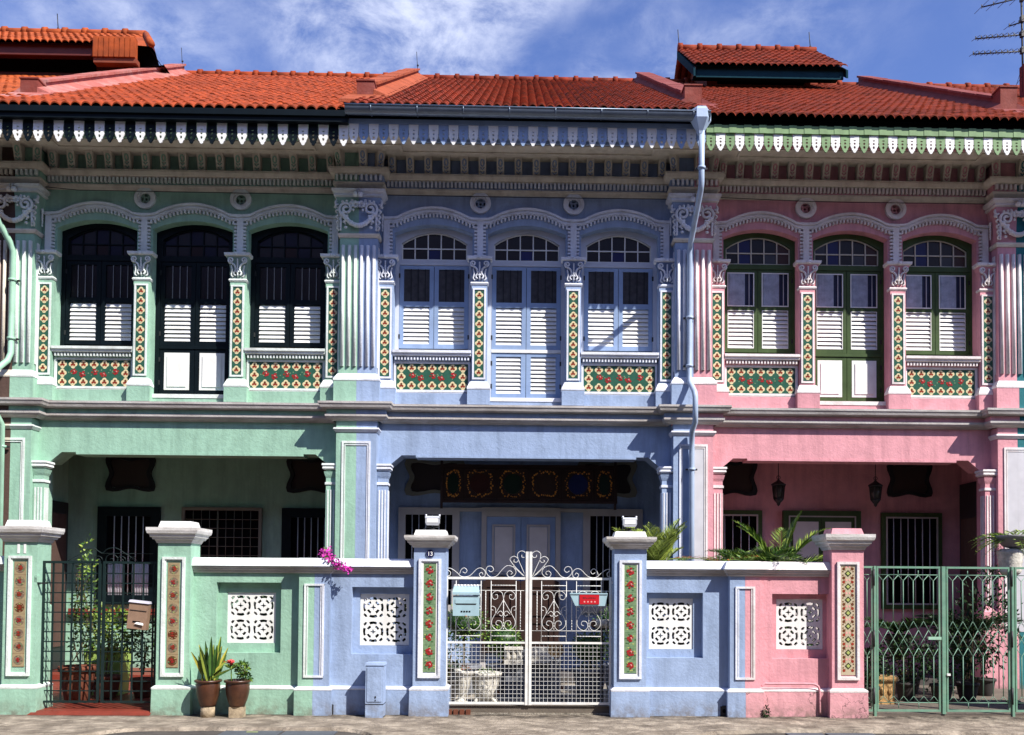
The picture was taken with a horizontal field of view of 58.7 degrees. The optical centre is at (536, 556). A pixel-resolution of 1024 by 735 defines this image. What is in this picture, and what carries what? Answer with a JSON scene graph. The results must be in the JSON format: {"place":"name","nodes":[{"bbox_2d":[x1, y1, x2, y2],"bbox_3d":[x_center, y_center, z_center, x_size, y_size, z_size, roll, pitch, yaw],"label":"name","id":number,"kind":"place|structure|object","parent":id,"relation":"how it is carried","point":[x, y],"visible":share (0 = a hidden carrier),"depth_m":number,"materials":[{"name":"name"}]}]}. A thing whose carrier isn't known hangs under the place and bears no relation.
{"place":"outdoors","nodes":[
{"label":"outdoors","id":0,"kind":"place"},
{"bbox_2d":[44,679,150,708],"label":"red tile forecourt","id":1,"kind":"structure","parent":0,"point":[99,705],"depth_m":11.36,"materials":[{"name":"tile"}]},
{"bbox_2d":[57,534,100,700],"bbox_3d":[-5.809,0.764,11.624,0.541,2.161,0.462,0,-2,-1],"label":"potted plant","id":2,"kind":"object","parent":1,"relation":"on","point":[75,685],"visible":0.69,"depth_m":11.57,"materials":[{"name":"green plant"}]},
{"bbox_2d":[83,616,130,694],"bbox_3d":[-5.856,1.323,12.399,0.566,1.088,0.378,0,-2,-1],"label":"potted plant","id":3,"kind":"object","parent":1,"relation":"on","point":[126,667],"visible":0.15,"depth_m":12.30,"materials":[{"name":"plant"}]},
{"bbox_2d":[82,602,140,698],"bbox_3d":[-5.594,1.221,11.951,0.806,1.269,0.461,0,-2,-1],"label":"potted plant","id":4,"kind":"object","parent":1,"relation":"on","point":[115,685],"visible":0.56,"depth_m":11.92,"materials":[{"name":"green plant"}]},
{"bbox_2d":[123,620,153,697],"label":"potted plant","id":5,"kind":"object","parent":1,"relation":"on","point":[136,685],"visible":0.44,"depth_m":11.98,"materials":[{"name":"green plant"}]},
{"bbox_2d":[0,48,387,679],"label":"terrace house","id":6,"kind":"structure","parent":0,"point":[182,336],"depth_m":14.21,"materials":[{"name":"green paint"}]},
{"bbox_2d":[50,500,68,669],"bbox_3d":[-7.936,0.460,14.944,0.078,2.770,0.800,0,-2,-1],"label":"side door","id":7,"kind":"structure","parent":6,"relation":"in","point":[59,548],"depth_m":15.06,"materials":[{"name":"wood"}]},
{"bbox_2d":[51,224,136,400],"bbox_3d":[-6.875,-3.839,14.237,1.242,2.871,0.350,0,-2,-1],"label":"window","id":8,"kind":"structure","parent":6,"relation":"in","point":[98,270],"depth_m":14.36,"materials":[{"name":"blue paint"}]},
{"bbox_2d":[96,506,160,604],"bbox_3d":[-6.927,-0.024,15.447,1.050,1.660,0.059,0,-2,-1],"label":"porch window","id":9,"kind":"structure","parent":6,"relation":"in","point":[122,528],"depth_m":15.44,"materials":[{"name":"blue paint"}]},
{"bbox_2d":[105,457,155,491],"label":"fretwork window","id":10,"kind":"structure","parent":6,"relation":"in","point":[136,472],"depth_m":15.49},
{"bbox_2d":[152,225,232,401],"bbox_3d":[-5.392,-3.827,14.308,1.247,2.871,0.265,0,-2,-1],"label":"balcony door","id":11,"kind":"structure","parent":6,"relation":"in","point":[191,364],"depth_m":14.39,"materials":[{"name":"blue paint"}]},
{"bbox_2d":[181,507,262,557],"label":"grille window","id":12,"kind":"structure","parent":6,"relation":"in","point":[236,532],"depth_m":15.49,"materials":[{"name":"metal"}]},
{"bbox_2d":[244,226,327,402],"bbox_3d":[-3.907,-3.817,14.293,1.242,2.871,0.350,0,-2,-1],"label":"window","id":13,"kind":"structure","parent":6,"relation":"in","point":[288,291],"depth_m":14.42,"materials":[{"name":"blue paint"}]},
{"bbox_2d":[281,508,324,557],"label":"porch window","id":14,"kind":"structure","parent":6,"relation":"in","point":[303,529],"depth_m":15.52,"materials":[{"name":"blue paint"}]},
{"bbox_2d":[286,458,325,492],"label":"fretwork window","id":15,"kind":"structure","parent":6,"relation":"in","point":[305,474],"depth_m":15.54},
{"bbox_2d":[231,595,273,639],"bbox_3d":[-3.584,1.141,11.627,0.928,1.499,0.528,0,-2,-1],"label":"ventilation grille","id":16,"kind":"object","parent":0,"point":[241,620],"visible":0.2,"depth_m":11.54,"materials":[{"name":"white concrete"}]},
{"bbox_2d":[363,597,406,641],"bbox_3d":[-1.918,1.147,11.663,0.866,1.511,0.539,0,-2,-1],"label":"ventilation grille","id":17,"kind":"object","parent":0,"point":[381,615],"visible":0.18,"depth_m":11.61,"materials":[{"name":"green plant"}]},
{"bbox_2d":[0,714,1023,734],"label":"footpath","id":18,"kind":"structure","parent":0,"point":[486,724],"depth_m":10.27,"materials":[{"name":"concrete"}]},
{"bbox_2d":[0,556,3,684],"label":"boundary wall","id":19,"kind":"structure","parent":18,"relation":"on","point":[1,589],"depth_m":10.96,"materials":[{"name":"green paint"}]},
{"bbox_2d":[0,520,64,714],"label":"gate pillar","id":20,"kind":"structure","parent":18,"relation":"on","point":[27,552],"depth_m":10.85,"materials":[{"name":"green paint"}]},
{"bbox_2d":[34,576,46,583],"bbox_3d":[-5.934,0.273,10.901,0.130,0.100,0.070,0,-2,-1],"label":"gate latch","id":21,"kind":"object","parent":20,"relation":"attached to","point":[39,579],"visible":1,"depth_m":10.88,"materials":[{"name":"metal"}]},
{"bbox_2d":[40,547,157,702],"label":"double gate","id":22,"kind":"structure","parent":20,"relation":"attached to","point":[153,632],"depth_m":11.00,"materials":[{"name":"metal"}]},
{"bbox_2d":[126,600,152,629],"bbox_3d":[-4.782,0.695,10.938,0.250,0.343,0.115,6,-2,-1],"label":"letterbox","id":23,"kind":"object","parent":22,"relation":"attached to","point":[139,611],"visible":1,"depth_m":10.90,"materials":[{"name":"brown metal"}]},
{"bbox_2d":[27,709,150,715],"bbox_3d":[-5.300,1.854,10.862,1.440,0.045,0.240,0,-2,-1],"label":"red doorstep","id":24,"kind":"object","parent":18,"relation":"on","point":[130,712],"visible":0.9,"depth_m":10.80,"materials":[{"name":"tile"}]},
{"bbox_2d":[146,521,211,714],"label":"gate pillar","id":25,"kind":"structure","parent":18,"relation":"on","point":[172,689],"depth_m":10.87,"materials":[{"name":"green paint"}]},
{"bbox_2d":[191,637,232,717],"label":"potted plant","id":26,"kind":"object","parent":18,"relation":"on","point":[210,668],"visible":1,"depth_m":10.67,"materials":[{"name":"green plant"}]},
{"bbox_2d":[223,658,253,717],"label":"potted plant","id":27,"kind":"object","parent":18,"relation":"on","point":[237,690],"visible":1,"depth_m":10.65,"materials":[{"name":"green plant"}]},
{"bbox_2d":[192,557,314,715],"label":"boundary wall","id":28,"kind":"structure","parent":18,"relation":"on","point":[280,662],"depth_m":11.01,"materials":[{"name":"green paint"}]},
{"bbox_2d":[312,558,413,715],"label":"boundary wall","id":29,"kind":"structure","parent":18,"relation":"on","point":[344,651],"depth_m":11.03,"materials":[{"name":"blue paint"}]},
{"bbox_2d":[318,546,353,573],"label":"bougainvillea","id":30,"kind":"object","parent":29,"relation":"on","point":[327,554],"visible":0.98,"depth_m":10.89,"materials":[{"name":"pink plant"}]},
{"bbox_2d":[365,661,386,717],"bbox_3d":[-1.916,1.577,10.836,0.230,0.645,0.238,0,-2,-1],"label":"meter box","id":31,"kind":"object","parent":18,"relation":"on","point":[375,694],"visible":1,"depth_m":10.73,"materials":[{"name":"blue paint"}]},
{"bbox_2d":[367,668,381,701],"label":"door","id":32,"kind":"structure","parent":31,"relation":"in","point":[374,675],"depth_m":10.73,"materials":[{"name":"blue paint"}]},
{"bbox_2d":[404,530,457,716],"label":"gate pillar","id":33,"kind":"structure","parent":18,"relation":"on","point":[429,692],"depth_m":10.93,"materials":[{"name":"blue paint"}]},
{"bbox_2d":[422,514,440,529],"bbox_3d":[-1.302,-0.419,11.121,0.258,0.199,0.190,0,-2,-1],"label":"flood lamp","id":34,"kind":"object","parent":33,"relation":"on","point":[432,521],"visible":0.89,"depth_m":11.04,"materials":[{"name":"metal"}]},
{"bbox_2d":[446,551,612,704],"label":"double gate","id":35,"kind":"structure","parent":33,"relation":"attached to","point":[529,575],"depth_m":11.09,"materials":[{"name":"metal"}]},
{"bbox_2d":[453,584,479,616],"bbox_3d":[-0.852,0.525,11.015,0.324,0.388,0.120,0,-2,-1],"label":"letterbox","id":36,"kind":"object","parent":35,"relation":"attached to","point":[465,602],"visible":1,"depth_m":10.97,"materials":[{"name":"blue metal"}]},
{"bbox_2d":[570,593,607,605],"bbox_3d":[0.630,0.515,11.052,0.455,0.155,0.124,0,-2,-1],"label":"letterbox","id":37,"kind":"object","parent":35,"relation":"attached to","point":[588,599],"visible":1,"depth_m":11.00,"materials":[{"name":"blue metal"}]},
{"bbox_2d":[449,704,608,714],"bbox_3d":[-0.089,1.871,11.146,2.030,0.100,0.210,0,-2,-1],"label":"kerb step","id":38,"kind":"object","parent":18,"relation":"on","point":[455,709],"visible":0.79,"depth_m":11.10,"materials":[{"name":"concrete"}]},
{"bbox_2d":[602,531,656,716],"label":"gate pillar","id":39,"kind":"structure","parent":18,"relation":"on","point":[629,693],"depth_m":10.97,"materials":[{"name":"blue paint"}]},
{"bbox_2d":[619,516,636,531],"bbox_3d":[1.103,-0.401,11.166,0.258,0.199,0.190,0,-2,-1],"label":"flood lamp","id":40,"kind":"object","parent":39,"relation":"on","point":[629,522],"visible":0.83,"depth_m":11.08,"materials":[{"name":"metal"}]},
{"bbox_2d":[646,561,746,716],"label":"boundary wall","id":41,"kind":"structure","parent":18,"relation":"on","point":[701,672],"depth_m":11.10,"materials":[{"name":"blue paint"}]},
{"bbox_2d":[668,555,770,560],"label":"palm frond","id":42,"kind":"object","parent":41,"relation":"on","point":[688,557],"visible":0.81,"depth_m":11.34,"materials":[{"name":"green plant"}]},
{"bbox_2d":[720,706,725,715],"bbox_3d":[2.278,1.867,11.044,0.090,0.125,0.012,0,-2,-1],"label":"drain hole","id":43,"kind":"object","parent":41,"relation":"attached to","point":[722,710],"visible":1,"depth_m":11.04,"materials":[{"name":"metal"}]},
{"bbox_2d":[761,704,770,717],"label":"weed","id":44,"kind":"object","parent":18,"relation":"on","point":[765,714],"visible":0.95,"depth_m":10.97,"materials":[{"name":"green plant"}]},
{"bbox_2d":[745,561,830,717],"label":"boundary wall","id":45,"kind":"structure","parent":18,"relation":"on","point":[770,587],"depth_m":11.13,"materials":[{"name":"pink paint"}]},
{"bbox_2d":[704,545,806,562],"bbox_3d":[2.755,0.272,11.779,1.512,0.932,1.607,0,-2,-1],"label":"potted palm","id":46,"kind":"object","parent":45,"relation":"on","point":[777,555],"visible":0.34,"depth_m":11.47,"materials":[{"name":"plant"}]},
{"bbox_2d":[761,682,820,713],"bbox_3d":[3.090,1.713,11.051,0.738,0.376,0.039,0,-2,-1],"label":"conduit pipe","id":47,"kind":"object","parent":45,"relation":"attached to","point":[814,684],"visible":1,"depth_m":11.05,"materials":[{"name":"metal"}]},
{"bbox_2d":[812,528,875,717],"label":"gate pillar","id":48,"kind":"structure","parent":18,"relation":"on","point":[842,549],"depth_m":11.03,"materials":[{"name":"pink paint"}]},
{"bbox_2d":[864,566,1023,716],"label":"folding gate","id":49,"kind":"structure","parent":48,"relation":"attached to","point":[943,700],"depth_m":11.20,"materials":[{"name":"metal"}]},
{"bbox_2d":[0,0,1023,84],"label":"sky","id":50,"kind":"structure","parent":0,"point":[918,41],"materials":[{"name":"blue"}]},
{"bbox_2d":[104,731,932,734],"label":"road","id":51,"kind":"structure","parent":0,"point":[189,733],"depth_m":9.80,"materials":[{"name":"asphalt"}]},
{"bbox_2d":[0,14,160,555],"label":"terrace house","id":52,"kind":"structure","parent":51,"relation":"on","point":[41,52],"depth_m":18.36,"materials":[{"name":"brown paint"}]},
{"bbox_2d":[218,731,282,734],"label":"drain cover","id":53,"kind":"object","parent":51,"relation":"on","point":[251,732],"visible":1,"depth_m":9.72,"materials":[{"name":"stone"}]},
{"bbox_2d":[280,731,337,734],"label":"drain cover","id":54,"kind":"object","parent":51,"relation":"on","point":[309,733],"visible":1,"depth_m":9.75,"materials":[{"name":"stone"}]},
{"bbox_2d":[785,733,824,734],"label":"drain cover","id":55,"kind":"object","parent":51,"relation":"on","point":[804,734],"visible":1,"depth_m":9.91,"materials":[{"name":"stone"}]},
{"bbox_2d":[633,30,1023,688],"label":"terrace house","id":56,"kind":"structure","parent":51,"relation":"on","point":[855,282],"depth_m":14.41,"materials":[{"name":"pink paint"}]},
{"bbox_2d":[723,462,757,495],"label":"fretwork window","id":57,"kind":"structure","parent":56,"relation":"in","point":[739,476],"depth_m":15.68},
{"bbox_2d":[723,510,761,556],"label":"porch window","id":58,"kind":"structure","parent":56,"relation":"in","point":[734,537],"depth_m":15.67,"materials":[{"name":"green paint"}]},
{"bbox_2d":[723,233,799,407],"bbox_3d":[3.541,-3.761,14.434,1.188,2.871,0.350,0,-2,-1],"label":"window","id":59,"kind":"structure","parent":56,"relation":"in","point":[760,273],"depth_m":14.56,"materials":[{"name":"green paint"}]},
{"bbox_2d":[771,464,785,505],"bbox_3d":[4.035,-1.365,15.175,0.260,1.040,0.225,0,-2,-1],"label":"porch lantern","id":60,"kind":"object","parent":56,"relation":"hanging from","point":[778,488],"visible":0.94,"depth_m":15.11,"materials":[{"name":"metal"}]},
{"bbox_2d":[782,510,860,645],"bbox_3d":[4.902,0.580,15.636,1.340,2.750,0.099,0,-2,-1],"label":"front door","id":61,"kind":"structure","parent":56,"relation":"in","point":[808,521],"depth_m":15.63,"materials":[{"name":"green paint"}]},
{"bbox_2d":[813,234,885,408],"bbox_3d":[4.971,-3.749,14.503,1.193,2.871,0.265,0,-2,-1],"label":"balcony door","id":62,"kind":"structure","parent":56,"relation":"in","point":[849,278],"depth_m":14.58,"materials":[{"name":"green paint"}]},
{"bbox_2d":[868,464,882,506],"bbox_3d":[5.665,-1.353,15.206,0.260,1.040,0.225,0,-2,-1],"label":"porch lantern","id":63,"kind":"object","parent":56,"relation":"hanging from","point":[875,488],"visible":0.96,"depth_m":15.14,"materials":[{"name":"metal"}]},
{"bbox_2d":[887,465,932,497],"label":"fretwork window","id":64,"kind":"structure","parent":56,"relation":"in","point":[908,479],"depth_m":15.74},
{"bbox_2d":[880,513,941,608],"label":"porch window","id":65,"kind":"structure","parent":56,"relation":"in","point":[907,539],"depth_m":15.71,"materials":[{"name":"green paint"}]},
{"bbox_2d":[903,236,980,409],"bbox_3d":[6.402,-3.739,14.488,1.188,2.871,0.350,0,-2,-1],"label":"window","id":66,"kind":"structure","parent":56,"relation":"in","point":[938,292],"depth_m":14.61,"materials":[{"name":"green paint"}]},
{"bbox_2d":[959,481,976,673],"bbox_3d":[7.333,0.351,15.254,0.074,3.220,0.870,0,-2,-1],"label":"side door","id":67,"kind":"structure","parent":56,"relation":"in","point":[968,491],"depth_m":15.38,"materials":[{"name":"wood"}]},
{"bbox_2d":[825,733,874,734],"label":"drain cover","id":68,"kind":"object","parent":51,"relation":"on","point":[849,734],"visible":1,"depth_m":9.94,"materials":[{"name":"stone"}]},
{"bbox_2d":[856,76,1023,688],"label":"terrace house","id":69,"kind":"structure","parent":51,"relation":"on","point":[1005,96],"depth_m":14.27,"materials":[{"name":"teal paint"}]},
{"bbox_2d":[970,0,1023,119],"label":"television aerial","id":70,"kind":"object","parent":69,"relation":"on","point":[1021,53],"visible":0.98,"depth_m":17.46,"materials":[{"name":"metal"}]},
{"bbox_2d":[339,52,710,683],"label":"terrace house","id":71,"kind":"structure","parent":0,"point":[526,275],"depth_m":14.30,"materials":[{"name":"blue paint"}]},
{"bbox_2d":[398,507,459,611],"bbox_3d":[-1.844,0.045,15.542,1.040,1.780,0.059,0,-2,-1],"label":"porch window","id":72,"kind":"structure","parent":71,"relation":"in","point":[410,519],"depth_m":15.54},
{"bbox_2d":[392,228,472,404],"bbox_3d":[-1.629,-3.800,14.336,1.225,2.871,0.350,0,-2,-1],"label":"window","id":73,"kind":"structure","parent":71,"relation":"in","point":[420,376],"depth_m":14.46,"materials":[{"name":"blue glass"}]},
{"bbox_2d":[404,459,464,495],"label":"fretwork window","id":74,"kind":"structure","parent":71,"relation":"in","point":[426,480],"depth_m":15.58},
{"bbox_2d":[482,575,519,652],"bbox_3d":[-0.597,0.964,15.388,0.640,1.310,0.045,0,-2,-1],"label":"half door","id":75,"kind":"structure","parent":71,"relation":"in","point":[490,601],"depth_m":15.38,"materials":[{"name":"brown wood"}]},
{"bbox_2d":[459,507,582,667],"bbox_3d":[-0.267,0.536,15.541,2.120,2.760,0.094,0,-2,-1],"label":"front door","id":76,"kind":"structure","parent":71,"relation":"in","point":[506,531],"depth_m":15.53,"materials":[{"name":"blue paint"}]},
{"bbox_2d":[487,230,564,405],"bbox_3d":[-0.163,-3.787,14.406,1.230,2.871,0.265,0,-2,-1],"label":"balcony door","id":77,"kind":"structure","parent":71,"relation":"in","point":[516,336],"depth_m":14.49,"materials":[{"name":"white paint"}]},
{"bbox_2d":[440,460,616,509],"bbox_3d":[-0.127,-1.382,15.256,2.960,1.160,0.060,0,-2,-1],"label":"hanging screen","id":78,"kind":"object","parent":71,"relation":"hanging from","point":[553,484],"visible":0.99,"depth_m":15.24,"materials":[{"name":"brown wood"}]},
{"bbox_2d":[521,576,558,648],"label":"half door","id":79,"kind":"structure","parent":71,"relation":"in","point":[536,584],"depth_m":15.39,"materials":[{"name":"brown wood"}]},
{"bbox_2d":[578,461,636,497],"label":"fretwork window","id":80,"kind":"structure","parent":71,"relation":"in","point":[626,488],"depth_m":15.64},
{"bbox_2d":[583,509,642,612],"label":"porch window","id":81,"kind":"structure","parent":71,"relation":"in","point":[598,524],"depth_m":15.60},
{"bbox_2d":[581,231,658,406],"bbox_3d":[1.305,-3.778,14.392,1.225,2.871,0.350,0,-2,-1],"label":"window","id":82,"kind":"structure","parent":71,"relation":"in","point":[625,298],"depth_m":14.52,"materials":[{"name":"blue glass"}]},
{"bbox_2d":[450,684,608,714],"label":"pale forecourt","id":83,"kind":"structure","parent":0,"point":[568,693],"depth_m":12.31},
{"bbox_2d":[447,631,470,698],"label":"potted plant","id":84,"kind":"object","parent":83,"relation":"on","point":[452,682],"visible":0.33,"depth_m":12.40,"materials":[{"name":"green plant"}]},
{"bbox_2d":[454,663,474,701],"bbox_3d":[-0.946,1.637,11.692,0.270,0.550,0.270,5,-2,-1],"label":"urn","id":85,"kind":"object","parent":83,"relation":"on","point":[459,689],"visible":0.72,"depth_m":11.63,"materials":[{"name":"white stone"}]},
{"bbox_2d":[448,604,489,694],"bbox_3d":[-1.036,1.293,12.960,0.758,1.307,0.774,0,-2,-1],"label":"potted plant","id":86,"kind":"object","parent":83,"relation":"on","point":[463,626],"visible":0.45,"depth_m":12.80,"materials":[{"name":"green plant"}]},
{"bbox_2d":[472,667,501,701],"bbox_3d":[-0.667,1.672,11.896,0.440,0.482,0.440,0,-2,-1],"label":"urn","id":87,"kind":"object","parent":83,"relation":"on","point":[483,680],"visible":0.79,"depth_m":11.76,"materials":[{"name":"white stone"}]},
{"bbox_2d":[483,622,523,693],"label":"potted plant","id":88,"kind":"object","parent":83,"relation":"on","point":[505,636],"visible":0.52,"depth_m":12.91,"materials":[{"name":"green plant"}]},
{"bbox_2d":[504,646,550,696],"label":"stone balustrade block","id":89,"kind":"structure","parent":83,"relation":"on","point":[513,656],"depth_m":12.61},
{"bbox_2d":[547,644,563,700],"bbox_3d":[0.258,1.548,12.251,0.230,0.775,0.186,0,-2,-1],"label":"stone lion","id":90,"kind":"object","parent":83,"relation":"on","point":[555,650],"visible":0.91,"depth_m":12.20},
{"bbox_2d":[569,628,608,699],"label":"potted plant","id":91,"kind":"object","parent":83,"relation":"on","point":[590,650],"visible":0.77,"depth_m":12.37,"materials":[{"name":"green plant"}]},
{"bbox_2d":[592,604,611,691],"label":"potted plant","id":92,"kind":"object","parent":83,"relation":"on","point":[606,665],"visible":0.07,"depth_m":13.10,"materials":[{"name":"green plant"}]},
{"bbox_2d":[672,556,690,613],"bbox_3d":[1.776,0.363,11.882,1.473,0.783,1.511,0,-2,-1],"label":"potted palm","id":93,"kind":"object","parent":83,"relation":"on","point":[682,598],"visible":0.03,"depth_m":11.77,"materials":[{"name":"plant"}]},
{"bbox_2d":[590,619,608,701],"bbox_3d":[0.843,1.370,11.884,0.286,1.118,0.140,0,-2,-1],"label":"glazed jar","id":94,"kind":"object","parent":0,"point":[604,626],"visible":0.84,"depth_m":11.86,"materials":[{"name":"ceramic"}]},
{"bbox_2d":[651,602,689,644],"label":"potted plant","id":95,"kind":"object","parent":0,"point":[661,627],"visible":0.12,"depth_m":11.65,"materials":[{"name":"green plant"}]},
{"bbox_2d":[612,518,686,613],"bbox_3d":[1.448,0.103,11.685,0.961,1.247,0.987,0,-2,8],"label":"potted palm","id":96,"kind":"object","parent":95,"relation":"on","point":[661,548],"visible":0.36,"depth_m":11.46,"materials":[{"name":"plant"}]},
{"bbox_2d":[868,685,1023,716],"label":"grey forecourt","id":97,"kind":"structure","parent":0,"point":[994,704],"depth_m":11.98,"materials":[{"name":"concrete"}]},
{"bbox_2d":[710,510,830,604],"bbox_3d":[3.257,0.024,12.153,1.910,1.297,0.800,0,-2,12],"label":"potted palm","id":98,"kind":"object","parent":97,"relation":"on","point":[786,541],"visible":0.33,"depth_m":12.06,"materials":[{"name":"plant"}]},
{"bbox_2d":[778,603,814,645],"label":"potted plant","id":99,"kind":"object","parent":97,"relation":"on","point":[789,627],"visible":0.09,"depth_m":11.68,"materials":[{"name":"green plant"}]},
{"bbox_2d":[864,646,884,705],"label":"potted plant","id":100,"kind":"object","parent":97,"relation":"on","point":[869,673],"visible":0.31,"depth_m":11.97,"materials":[{"name":"green plant"}]},
{"bbox_2d":[870,665,897,703],"bbox_3d":[4.657,1.702,12.247,0.300,0.527,0.300,0,-2,-1],"label":"planter","id":101,"kind":"object","parent":97,"relation":"on","point":[888,687],"visible":0.61,"depth_m":12.12,"materials":[{"name":"orange ceramic"}]},
{"bbox_2d":[864,617,937,658],"bbox_3d":[5.182,1.144,13.034,1.169,0.636,1.303,-1,-2,30],"label":"potted palm","id":102,"kind":"object","parent":101,"relation":"on","point":[903,628],"visible":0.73,"depth_m":12.95,"materials":[{"name":"plant"}]},
{"bbox_2d":[879,630,935,700],"bbox_3d":[5.076,1.483,12.548,0.872,0.989,0.475,0,-2,-1],"label":"potted plant","id":103,"kind":"object","parent":97,"relation":"on","point":[908,690],"visible":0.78,"depth_m":12.51,"materials":[{"name":"green plant"}]},
{"bbox_2d":[879,638,940,693],"bbox_3d":[5.470,1.571,13.360,0.958,0.865,0.536,0,-2,-1],"label":"potted plant","id":104,"kind":"object","parent":97,"relation":"on","point":[917,677],"visible":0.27,"depth_m":13.31,"materials":[{"name":"green plant"}]},
{"bbox_2d":[914,633,970,701],"bbox_3d":[5.492,1.492,12.360,0.760,0.965,0.524,1,-2,-23],"label":"potted plant","id":105,"kind":"object","parent":97,"relation":"on","point":[954,648],"visible":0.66,"depth_m":12.33,"materials":[{"name":"green plant"}]},
{"bbox_2d":[936,606,998,701],"bbox_3d":[5.935,1.325,12.589,0.877,1.319,0.500,0,-2,-1],"label":"potted plant","id":106,"kind":"object","parent":97,"relation":"on","point":[968,691],"visible":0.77,"depth_m":12.53,"materials":[{"name":"green plant"}]},
{"bbox_2d":[913,612,1023,663],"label":"potted palm","id":107,"kind":"object","parent":97,"relation":"on","point":[998,619],"visible":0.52,"depth_m":12.84,"materials":[{"name":"plant"}]},
{"bbox_2d":[949,578,1023,695],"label":"potted plant","id":108,"kind":"object","parent":97,"relation":"on","point":[988,686],"visible":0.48,"depth_m":13.16,"materials":[{"name":"green plant"}]},
{"bbox_2d":[970,528,1023,704],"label":"pedestal planter","id":109,"kind":"object","parent":97,"relation":"on","point":[1012,555],"visible":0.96,"depth_m":12.24,"materials":[{"name":"stone"}]}
]}

